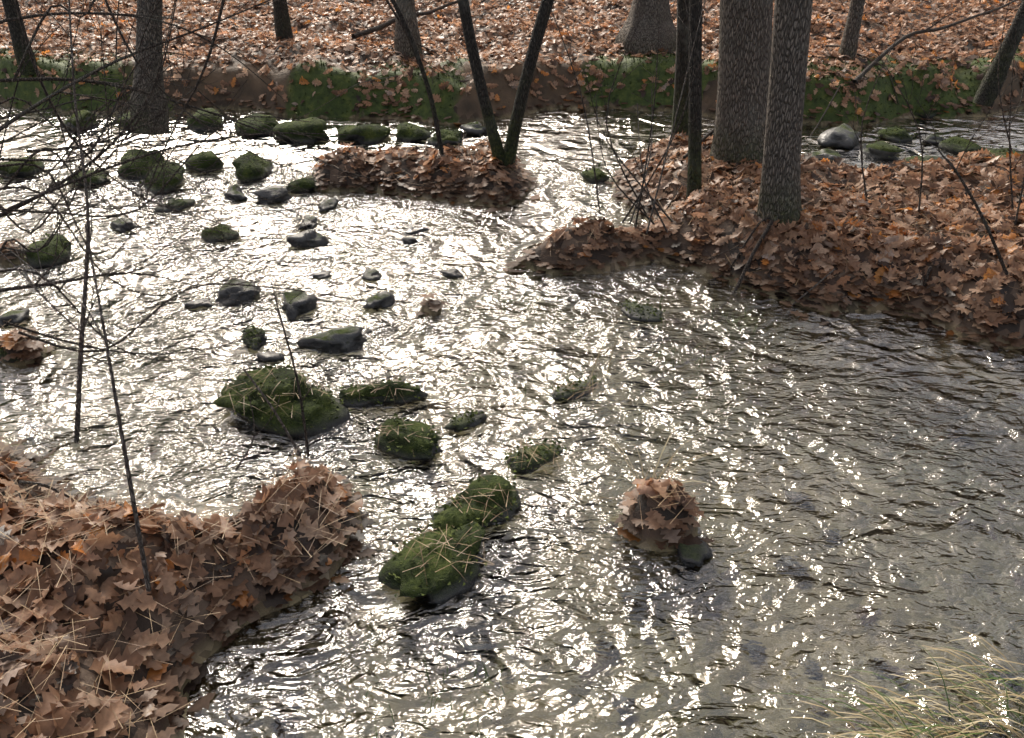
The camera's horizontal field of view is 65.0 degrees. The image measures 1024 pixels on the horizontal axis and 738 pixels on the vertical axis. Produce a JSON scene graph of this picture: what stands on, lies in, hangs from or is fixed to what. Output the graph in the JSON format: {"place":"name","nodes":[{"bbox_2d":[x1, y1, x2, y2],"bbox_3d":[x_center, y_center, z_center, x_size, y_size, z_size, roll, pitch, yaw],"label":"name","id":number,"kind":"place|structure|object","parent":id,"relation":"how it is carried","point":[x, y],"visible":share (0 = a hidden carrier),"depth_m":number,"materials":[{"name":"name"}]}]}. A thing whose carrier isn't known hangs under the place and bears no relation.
{"place":"outdoors","nodes":[
{"label":"outdoors","id":0,"kind":"place"},
{"bbox_2d":[0,105,1023,737],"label":"stream water","id":1,"kind":"structure","parent":0,"point":[860,493],"depth_m":3.26,"materials":[{"name":"grey liquid"}]},
{"bbox_2d":[0,341,17,362],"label":"rock","id":2,"kind":"object","parent":1,"relation":"on","point":[11,360],"visible":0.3,"depth_m":3.80,"materials":[{"name":"stone"}]},
{"bbox_2d":[0,308,29,327],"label":"rock","id":3,"kind":"object","parent":1,"relation":"on","point":[17,317],"visible":0.91,"depth_m":4.14,"materials":[{"name":"grey stone"}]},
{"bbox_2d":[0,156,44,177],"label":"rock","id":4,"kind":"object","parent":1,"relation":"in","point":[10,171],"visible":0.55,"depth_m":6.10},
{"bbox_2d":[26,234,70,267],"bbox_3d":[-2.793,-0.689,4.831,0.260,0.164,0.314,0,32,0],"label":"rock","id":5,"kind":"object","parent":1,"relation":"on","point":[45,261],"visible":0.74,"depth_m":4.76,"materials":[{"name":"green stone"}]},
{"bbox_2d":[62,110,99,129],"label":"rock","id":6,"kind":"object","parent":1,"relation":"on","point":[84,113],"visible":0.53,"depth_m":7.22,"materials":[{"name":"green stone"}]},
{"bbox_2d":[67,170,109,185],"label":"rock","id":7,"kind":"object","parent":1,"relation":"on","point":[99,180],"visible":0.45,"depth_m":5.94,"materials":[{"name":"stone"}]},
{"bbox_2d":[110,217,138,232],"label":"rock","id":8,"kind":"object","parent":1,"relation":"in","point":[121,226],"visible":0.91,"depth_m":5.22,"materials":[{"name":"grey stone"}]},
{"bbox_2d":[117,149,163,178],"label":"rock","id":9,"kind":"object","parent":1,"relation":"on","point":[140,164],"visible":0.45,"depth_m":6.09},
{"bbox_2d":[143,161,184,194],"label":"rock","id":10,"kind":"object","parent":1,"relation":"in","point":[175,183],"visible":0.56,"depth_m":5.85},
{"bbox_2d":[154,198,195,212],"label":"rock","id":11,"kind":"object","parent":1,"relation":"on","point":[185,202],"visible":0.75,"depth_m":5.53,"materials":[{"name":"stone"}]},
{"bbox_2d":[184,298,212,308],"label":"rock","id":12,"kind":"object","parent":1,"relation":"on","point":[208,303],"visible":0.95,"depth_m":4.30,"materials":[{"name":"grey stone"}]},
{"bbox_2d":[185,151,223,172],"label":"rock","id":13,"kind":"object","parent":1,"relation":"on","point":[211,156],"visible":0.68,"depth_m":6.17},
{"bbox_2d":[186,108,222,129],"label":"rock","id":14,"kind":"object","parent":1,"relation":"on","point":[190,121],"visible":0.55,"depth_m":7.22,"materials":[{"name":"green stone"}]},
{"bbox_2d":[201,224,239,241],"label":"rock","id":15,"kind":"object","parent":1,"relation":"on","point":[204,236],"visible":0.75,"depth_m":5.06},
{"bbox_2d":[224,184,247,200],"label":"rock","id":16,"kind":"object","parent":1,"relation":"on","point":[235,193],"visible":0.81,"depth_m":5.69,"materials":[{"name":"grey stone"}]},
{"bbox_2d":[215,279,261,305],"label":"rock","id":17,"kind":"object","parent":1,"relation":"in","point":[234,292],"visible":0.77,"depth_m":4.35,"materials":[{"name":"grey stone"}]},
{"bbox_2d":[241,328,267,350],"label":"rock","id":18,"kind":"object","parent":1,"relation":"on","point":[263,338],"visible":0.82,"depth_m":3.95,"materials":[{"name":"stone"}]},
{"bbox_2d":[234,113,278,135],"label":"rock","id":19,"kind":"object","parent":1,"relation":"on","point":[251,130],"visible":0.49,"depth_m":7.07,"materials":[{"name":"green stone"}]},
{"bbox_2d":[256,351,284,361],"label":"rock","id":20,"kind":"object","parent":1,"relation":"on","point":[268,356],"visible":1,"depth_m":3.83,"materials":[{"name":"grey stone"}]},
{"bbox_2d":[253,185,292,204],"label":"rock","id":21,"kind":"object","parent":1,"relation":"in","point":[267,193],"visible":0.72,"depth_m":5.63,"materials":[{"name":"grey stone"}]},
{"bbox_2d":[281,289,317,320],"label":"rock","id":22,"kind":"object","parent":1,"relation":"on","point":[295,307],"visible":0.88,"depth_m":4.25,"materials":[{"name":"grey stone"}]},
{"bbox_2d":[273,117,329,142],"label":"rock","id":23,"kind":"object","parent":1,"relation":"on","point":[315,123],"visible":0.78,"depth_m":6.87,"materials":[{"name":"green stone"}]},
{"bbox_2d":[298,214,316,229],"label":"rock","id":24,"kind":"object","parent":1,"relation":"on","point":[310,225],"visible":0.87,"depth_m":5.26,"materials":[{"name":"grey stone"}]},
{"bbox_2d":[286,229,329,247],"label":"rock","id":25,"kind":"object","parent":1,"relation":"on","point":[301,237],"visible":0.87,"depth_m":4.99,"materials":[{"name":"grey stone"}]},
{"bbox_2d":[311,270,331,277],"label":"rock","id":26,"kind":"object","parent":1,"relation":"on","point":[322,274],"visible":1,"depth_m":4.61,"materials":[{"name":"grey stone"}]},
{"bbox_2d":[318,198,338,212],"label":"rock","id":27,"kind":"object","parent":1,"relation":"on","point":[333,201],"visible":0.88,"depth_m":5.54,"materials":[{"name":"grey stone"}]},
{"bbox_2d":[296,326,366,351],"bbox_3d":[-0.889,-0.142,3.961,0.345,0.136,0.180,0,32,0],"label":"rock","id":28,"kind":"object","parent":1,"relation":"on","point":[347,339],"visible":0.93,"depth_m":3.92,"materials":[{"name":"grey stone"}]},
{"bbox_2d":[337,124,390,143],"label":"rock","id":29,"kind":"object","parent":1,"relation":"in","point":[367,134],"visible":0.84,"depth_m":6.86,"materials":[{"name":"green stone"}]},
{"bbox_2d":[362,329,371,334],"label":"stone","id":30,"kind":"object","parent":1,"relation":"on","point":[369,331],"visible":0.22,"depth_m":4.07,"materials":[{"name":"grey stone"}]},
{"bbox_2d":[362,269,380,280],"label":"rock","id":31,"kind":"object","parent":1,"relation":"on","point":[371,274],"visible":1,"depth_m":4.60,"materials":[{"name":"grey stone"}]},
{"bbox_2d":[362,291,394,308],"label":"rock","id":32,"kind":"object","parent":1,"relation":"on","point":[384,299],"visible":0.96,"depth_m":4.31,"materials":[{"name":"grey stone"}]},
{"bbox_2d":[401,237,417,244],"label":"rock","id":33,"kind":"object","parent":1,"relation":"on","point":[408,240],"visible":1,"depth_m":5.04,"materials":[{"name":"grey stone"}]},
{"bbox_2d":[376,419,442,460],"bbox_3d":[-0.411,0.296,3.271,0.276,0.150,0.199,12,34,18],"label":"rock","id":34,"kind":"object","parent":1,"relation":"in","point":[404,442],"visible":0.81,"depth_m":3.20,"materials":[{"name":"green stone"}]},
{"bbox_2d":[396,122,430,141],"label":"rock","id":35,"kind":"object","parent":1,"relation":"on","point":[420,135],"visible":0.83,"depth_m":6.90,"materials":[{"name":"green stone"}]},
{"bbox_2d":[404,224,428,233],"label":"stone","id":36,"kind":"object","parent":1,"relation":"in","point":[410,226],"visible":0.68,"depth_m":5.22,"materials":[{"name":"grey stone"}]},
{"bbox_2d":[426,129,462,145],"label":"rock","id":37,"kind":"object","parent":1,"relation":"in","point":[452,138],"visible":0.72,"depth_m":6.82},
{"bbox_2d":[439,268,463,278],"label":"rock","id":38,"kind":"object","parent":1,"relation":"on","point":[452,273],"visible":1,"depth_m":4.62,"materials":[{"name":"grey stone"}]},
{"bbox_2d":[444,410,486,432],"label":"rock","id":39,"kind":"object","parent":1,"relation":"on","point":[463,424],"visible":0.85,"depth_m":3.37,"materials":[{"name":"stone"}]},
{"bbox_2d":[460,121,486,135],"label":"rock","id":40,"kind":"object","parent":1,"relation":"on","point":[476,128],"visible":0.88,"depth_m":7.08,"materials":[{"name":"grey stone"}]},
{"bbox_2d":[431,475,521,529],"bbox_3d":[-0.125,0.519,2.921,0.352,0.174,0.231,-8,33,-13],"label":"rock","id":41,"kind":"object","parent":1,"relation":"on","point":[453,514],"visible":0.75,"depth_m":2.88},
{"bbox_2d":[525,365,599,411],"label":"wet grass","id":42,"kind":"structure","parent":1,"relation":"on","point":[562,376],"depth_m":3.63,"materials":[{"name":"beige plant"}]},
{"bbox_2d":[552,380,596,400],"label":"rock","id":43,"kind":"object","parent":1,"relation":"in","point":[569,394],"visible":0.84,"depth_m":3.58,"materials":[{"name":"stone"}]},
{"bbox_2d":[581,168,609,183],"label":"rock","id":44,"kind":"object","parent":1,"relation":"on","point":[589,175],"visible":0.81,"depth_m":6.01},
{"bbox_2d":[607,292,673,320],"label":"wet grass","id":45,"kind":"structure","parent":1,"relation":"on","point":[643,301],"depth_m":4.29,"materials":[{"name":"green plant"}]},
{"bbox_2d":[620,303,662,321],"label":"rock","id":46,"kind":"object","parent":1,"relation":"on","point":[632,315],"visible":0.94,"depth_m":4.20,"materials":[{"name":"stone"}]},
{"bbox_2d":[675,540,713,567],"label":"rock","id":47,"kind":"object","parent":1,"relation":"on","point":[693,555],"visible":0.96,"depth_m":2.73,"materials":[{"name":"grey stone"}]},
{"bbox_2d":[705,304,758,330],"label":"wet grass","id":48,"kind":"structure","parent":1,"relation":"on","point":[734,317],"depth_m":4.16,"materials":[{"name":"green plant"}]},
{"bbox_2d":[806,148,845,163],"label":"rock","id":49,"kind":"object","parent":1,"relation":"in","point":[830,154],"visible":0.45,"depth_m":6.41,"materials":[{"name":"stone"}]},
{"bbox_2d":[817,123,860,148],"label":"rock","id":50,"kind":"object","parent":1,"relation":"on","point":[843,135],"visible":0.88,"depth_m":6.73,"materials":[{"name":"grey stone"}]},
{"bbox_2d":[852,144,865,149],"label":"stone","id":51,"kind":"object","parent":1,"relation":"on","point":[857,147],"visible":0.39,"depth_m":6.73,"materials":[{"name":"grey stone"}]},
{"bbox_2d":[859,141,905,159],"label":"rock","id":52,"kind":"object","parent":1,"relation":"in","point":[880,151],"visible":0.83,"depth_m":6.48,"materials":[{"name":"stone"}]},
{"bbox_2d":[877,127,911,141],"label":"rock","id":53,"kind":"object","parent":1,"relation":"in","point":[899,132],"visible":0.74,"depth_m":6.90,"materials":[{"name":"green stone"}]},
{"bbox_2d":[898,155,942,161],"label":"rock","id":54,"kind":"object","parent":1,"relation":"on","point":[925,158],"visible":0.2,"depth_m":6.33,"materials":[{"name":"green stone"}]},
{"bbox_2d":[914,101,937,118],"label":"rock","id":55,"kind":"object","parent":1,"relation":"on","point":[919,111],"visible":0.18,"depth_m":7.54,"materials":[{"name":"green stone"}]},
{"bbox_2d":[922,134,944,144],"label":"rock","id":56,"kind":"object","parent":1,"relation":"on","point":[930,138],"visible":0.72,"depth_m":6.84,"materials":[{"name":"grey stone"}]},
{"bbox_2d":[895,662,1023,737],"bbox_3d":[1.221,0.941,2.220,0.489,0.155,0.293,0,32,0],"label":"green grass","id":57,"kind":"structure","parent":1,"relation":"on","point":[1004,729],"depth_m":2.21,"materials":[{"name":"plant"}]},
{"bbox_2d":[938,136,983,153],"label":"rock","id":58,"kind":"object","parent":1,"relation":"on","point":[952,146],"visible":0.73,"depth_m":6.64,"materials":[{"name":"green stone"}]},
{"bbox_2d":[923,646,1023,720],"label":"green grass","id":59,"kind":"structure","parent":1,"relation":"on","point":[1007,698],"depth_m":2.27,"materials":[{"name":"plant"}]},
{"bbox_2d":[984,148,1022,158],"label":"rock","id":60,"kind":"object","parent":1,"relation":"in","point":[997,151],"visible":0.2,"depth_m":6.30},
{"bbox_2d":[0,0,1023,737],"bbox_3d":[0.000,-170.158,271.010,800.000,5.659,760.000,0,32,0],"label":"terrain ground","id":61,"kind":"structure","parent":0,"point":[464,108],"depth_m":7.38,"materials":[{"name":"brown plant"}]},
{"bbox_2d":[115,112,130,127],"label":"rock","id":62,"kind":"object","parent":61,"relation":"on","point":[123,118],"visible":0.06,"depth_m":7.23,"materials":[{"name":"green stone"}]},
{"bbox_2d":[231,151,272,182],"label":"rock","id":63,"kind":"object","parent":61,"relation":"on","point":[255,175],"visible":0.75,"depth_m":6.02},
{"bbox_2d":[213,368,350,436],"bbox_3d":[-0.984,0.141,3.480,0.613,0.254,0.364,16,35,23],"label":"rock","id":64,"kind":"object","parent":61,"relation":"on","point":[294,427],"visible":0.79,"depth_m":3.38,"materials":[{"name":"green stone"}]},
{"bbox_2d":[285,176,317,193],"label":"rock","id":65,"kind":"object","parent":61,"relation":"on","point":[309,182],"visible":0.68,"depth_m":5.80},
{"bbox_2d":[0,287,706,737],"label":"dead leaves","id":66,"kind":"object","parent":61,"relation":"on","point":[286,505],"visible":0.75,"depth_m":2.42,"materials":[{"name":"brown plant"}]},
{"bbox_2d":[338,380,428,406],"bbox_3d":[-0.566,0.118,3.551,0.400,0.143,0.111,-2,32,-3],"label":"rock","id":67,"kind":"object","parent":61,"relation":"on","point":[380,397],"visible":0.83,"depth_m":3.51,"materials":[{"name":"green stone"}]},
{"bbox_2d":[0,0,834,591],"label":"saplings","id":68,"kind":"object","parent":61,"relation":"on","point":[108,362],"visible":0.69,"depth_m":2.89,"materials":[{"name":"brown wood"}]},
{"bbox_2d":[378,521,485,603],"bbox_3d":[-0.249,0.663,2.705,0.392,0.181,0.297,-27,41,-36],"label":"rock","id":69,"kind":"object","parent":61,"relation":"on","point":[408,582],"visible":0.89,"depth_m":2.62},
{"bbox_2d":[4,348,598,577],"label":"needles on moss","id":70,"kind":"object","parent":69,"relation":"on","point":[451,494],"visible":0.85,"depth_m":2.98,"materials":[{"name":"plant"}]},
{"bbox_2d":[0,104,1016,598],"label":"moss tufts","id":71,"kind":"object","parent":61,"relation":"on","point":[506,454],"visible":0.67,"depth_m":3.38,"materials":[{"name":"green plant"}]},
{"bbox_2d":[0,219,1023,737],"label":"leaves","id":72,"kind":"object","parent":61,"relation":"on","point":[98,547],"visible":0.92,"depth_m":2.50,"materials":[{"name":"brown plant"}]},
{"bbox_2d":[0,131,1023,276],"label":"leaves","id":73,"kind":"object","parent":61,"relation":"on","point":[696,201],"visible":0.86,"depth_m":5.08,"materials":[{"name":"brown plant"}]},
{"bbox_2d":[0,0,1023,470],"bbox_3d":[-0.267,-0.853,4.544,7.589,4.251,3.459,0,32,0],"label":"twigs","id":74,"kind":"object","parent":61,"relation":"on","point":[98,170],"visible":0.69,"depth_m":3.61,"materials":[{"name":"brown wood"}]},
{"bbox_2d":[0,45,1023,123],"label":"moss tufts bank","id":75,"kind":"structure","parent":61,"relation":"on","point":[633,57],"depth_m":7.66,"materials":[{"name":"green plant"}]},
{"bbox_2d":[0,0,1023,107],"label":"leaves","id":76,"kind":"object","parent":61,"relation":"on","point":[589,20],"visible":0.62,"depth_m":8.69,"materials":[{"name":"brown plant"}]},
{"bbox_2d":[2,107,1023,310],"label":"needles","id":77,"kind":"object","parent":61,"relation":"on","point":[791,217],"visible":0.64,"depth_m":4.74,"materials":[{"name":"brown plant"}]},
{"bbox_2d":[2,0,1023,227],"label":"trees","id":78,"kind":"object","parent":61,"relation":"on","point":[762,74],"depth_m":5.26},
{"bbox_2d":[34,56,1018,124],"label":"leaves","id":79,"kind":"object","parent":61,"relation":"on","point":[940,80],"visible":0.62,"depth_m":7.52,"materials":[{"name":"brown plant"}]},
{"bbox_2d":[507,443,562,472],"bbox_3d":[0.095,0.357,3.186,0.234,0.080,0.121,-12,34,-18],"label":"rock","id":80,"kind":"object","parent":61,"relation":"on","point":[534,464],"visible":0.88,"depth_m":3.14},
{"bbox_2d":[566,320,630,377],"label":"grass stalks","id":81,"kind":"object","parent":61,"relation":"on","point":[606,357],"depth_m":3.50,"materials":[{"name":"beige plant"}]},
{"bbox_2d":[589,428,714,484],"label":"grass stalks","id":82,"kind":"object","parent":61,"relation":"on","point":[657,463],"depth_m":2.88,"materials":[{"name":"beige plant"}]},
{"bbox_2d":[749,678,949,737],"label":"green grass","id":83,"kind":"structure","parent":61,"relation":"on","point":[861,712],"depth_m":2.21,"materials":[{"name":"plant"}]},
{"bbox_2d":[792,675,972,737],"bbox_3d":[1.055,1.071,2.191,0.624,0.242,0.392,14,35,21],"label":"dry grass","id":84,"kind":"structure","parent":61,"relation":"on","point":[914,703],"depth_m":2.21,"materials":[{"name":"beige plant"}]},
{"bbox_2d":[827,643,977,737],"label":"green grass","id":85,"kind":"structure","parent":61,"relation":"on","point":[916,724],"depth_m":2.21,"materials":[{"name":"plant"}]},
{"bbox_2d":[890,661,1023,737],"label":"dry grass","id":86,"kind":"structure","parent":61,"relation":"on","point":[989,722],"depth_m":2.19,"materials":[{"name":"beige plant"}]},
{"bbox_2d":[901,632,1023,715],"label":"dry grass","id":87,"kind":"structure","parent":61,"relation":"on","point":[1002,694],"depth_m":2.31,"materials":[{"name":"beige plant"}]},
{"bbox_2d":[491,280,558,306],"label":"wet grass","id":88,"kind":"structure","parent":0,"point":[519,297],"depth_m":4.37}
]}

